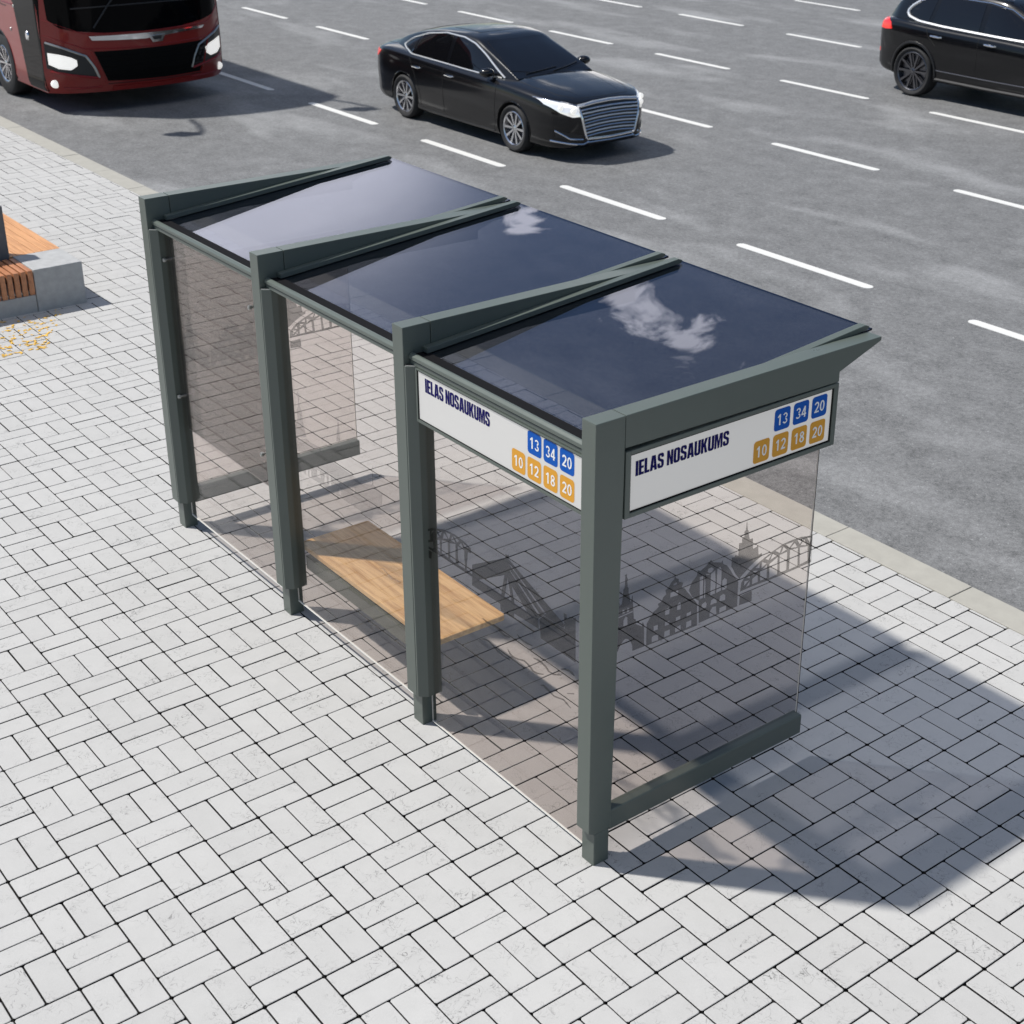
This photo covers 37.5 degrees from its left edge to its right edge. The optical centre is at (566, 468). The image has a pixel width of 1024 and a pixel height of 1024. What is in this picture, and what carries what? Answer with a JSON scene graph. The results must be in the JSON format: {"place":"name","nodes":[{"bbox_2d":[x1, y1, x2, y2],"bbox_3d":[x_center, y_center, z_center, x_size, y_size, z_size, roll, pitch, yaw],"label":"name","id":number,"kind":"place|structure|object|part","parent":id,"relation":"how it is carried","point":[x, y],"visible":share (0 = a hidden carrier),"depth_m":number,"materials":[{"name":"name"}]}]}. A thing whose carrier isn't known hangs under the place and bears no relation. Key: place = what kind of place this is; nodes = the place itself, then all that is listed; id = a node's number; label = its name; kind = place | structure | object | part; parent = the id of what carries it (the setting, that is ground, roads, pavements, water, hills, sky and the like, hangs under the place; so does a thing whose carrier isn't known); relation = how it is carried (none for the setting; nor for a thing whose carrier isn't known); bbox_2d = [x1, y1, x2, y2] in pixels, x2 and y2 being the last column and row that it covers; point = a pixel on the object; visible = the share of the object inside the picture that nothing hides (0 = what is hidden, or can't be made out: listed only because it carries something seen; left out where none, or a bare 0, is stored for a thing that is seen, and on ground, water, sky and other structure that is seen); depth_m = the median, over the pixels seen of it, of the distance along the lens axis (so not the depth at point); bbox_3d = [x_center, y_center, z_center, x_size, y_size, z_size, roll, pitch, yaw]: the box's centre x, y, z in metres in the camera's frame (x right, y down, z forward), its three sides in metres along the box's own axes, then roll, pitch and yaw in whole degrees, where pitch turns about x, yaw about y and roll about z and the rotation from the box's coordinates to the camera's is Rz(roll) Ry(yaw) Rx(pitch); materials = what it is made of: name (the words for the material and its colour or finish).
{"place":"outdoors","nodes":[
{"label":"outdoors","id":0,"kind":"place"},
{"bbox_2d":[0,126,1023,1023],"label":"pavement","id":1,"kind":"structure","parent":0,"point":[232,790],"depth_m":8.65,"materials":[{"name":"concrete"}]},
{"bbox_2d":[0,309,60,356],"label":"fallen leaves","id":2,"kind":"object","parent":1,"relation":"on","point":[42,347],"visible":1,"depth_m":14.83,"materials":[{"name":"yellow plant"}]},
{"bbox_2d":[0,206,86,319],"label":"street bench","id":3,"kind":"object","parent":1,"relation":"on","point":[38,273],"visible":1,"depth_m":15.62,"materials":[{"name":"concrete"}]},
{"bbox_2d":[138,155,881,865],"bbox_3d":[-0.627,-0.141,9.531,1.951,2.551,4.898,-18,31,-34],"label":"bus shelter","id":4,"kind":"object","parent":1,"relation":"on","point":[602,383],"visible":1,"depth_m":8.29,"materials":[{"name":"grey metal"}]},
{"bbox_2d":[304,521,503,643],"bbox_3d":[-1.071,0.759,9.566,0.536,0.155,1.587,-18,31,-34],"label":"shelter bench","id":5,"kind":"object","parent":4,"relation":"attached to","point":[359,565],"visible":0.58,"depth_m":9.51,"materials":[{"name":"brown wood"}]},
{"bbox_2d":[0,0,1023,611],"bbox_3d":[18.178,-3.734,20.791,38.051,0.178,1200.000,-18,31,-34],"label":"road","id":6,"kind":"structure","parent":0,"point":[922,458],"depth_m":21.42,"materials":[{"name":"grey asphalt"}]},
{"bbox_2d":[0,0,222,93],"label":"coach bus","id":7,"kind":"object","parent":6,"relation":"on","point":[68,46],"visible":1,"depth_m":24.36,"materials":[{"name":"red paint"}]},
{"bbox_2d":[378,22,643,151],"bbox_3d":[-0.972,-6.058,23.431,2.053,1.494,5.228,-18,31,-34],"label":"sedan car","id":8,"kind":"object","parent":6,"relation":"on","point":[519,88],"visible":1,"depth_m":22.47,"materials":[{"name":"black paint"}]},
{"bbox_3d":[-2.460,-6.741,23.900,0.149,0.241,0.370,-18,31,-34],"label":"quarter window","id":9,"kind":"part","parent":8,"relation":"part of","materials":[{"name":"black glass"}]},
{"bbox_3d":[-2.062,-6.582,23.427,0.175,0.393,0.920,-18,31,-34],"label":"side window","id":10,"kind":"part","parent":8,"relation":"part of","materials":[{"name":"black glass"}]},
{"bbox_3d":[-1.366,-6.189,22.627,0.168,0.407,1.181,-18,31,-34],"label":"side window","id":11,"kind":"part","parent":8,"relation":"part of","materials":[{"name":"black glass"}]},
{"bbox_2d":[216,0,1023,340],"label":"road markings","id":12,"kind":"object","parent":6,"relation":"on","point":[830,274],"visible":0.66,"depth_m":22.40,"materials":[{"name":"paint"}]},
{"bbox_2d":[879,0,1023,98],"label":"suv car","id":13,"kind":"object","parent":6,"relation":"on","point":[926,46],"visible":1,"depth_m":25.26,"materials":[{"name":"black paint"}]},
{"bbox_3d":[6.101,-7.853,25.765,0.155,0.393,0.523,-18,31,-34],"label":"quarter window","id":14,"kind":"part","parent":13,"relation":"part of","materials":[{"name":"black glass"}]},
{"bbox_3d":[6.573,-7.585,25.213,0.174,0.446,0.983,-18,31,-34],"label":"side window","id":15,"kind":"part","parent":13,"relation":"part of","materials":[{"name":"black glass"}]},
{"bbox_3d":[7.257,-7.195,24.433,0.169,0.461,1.025,-18,31,-34],"label":"side window","id":16,"kind":"part","parent":13,"relation":"part of","materials":[{"name":"black glass"}]},
{"bbox_3d":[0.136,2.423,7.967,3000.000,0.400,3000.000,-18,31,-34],"label":"ground","id":17,"kind":"structure","parent":0,"visible":0},
{"bbox_2d":[0,116,1023,635],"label":"kerb","id":18,"kind":"structure","parent":17,"relation":"on","point":[1008,616],"depth_m":11.14,"materials":[{"name":"concrete"}]}
]}

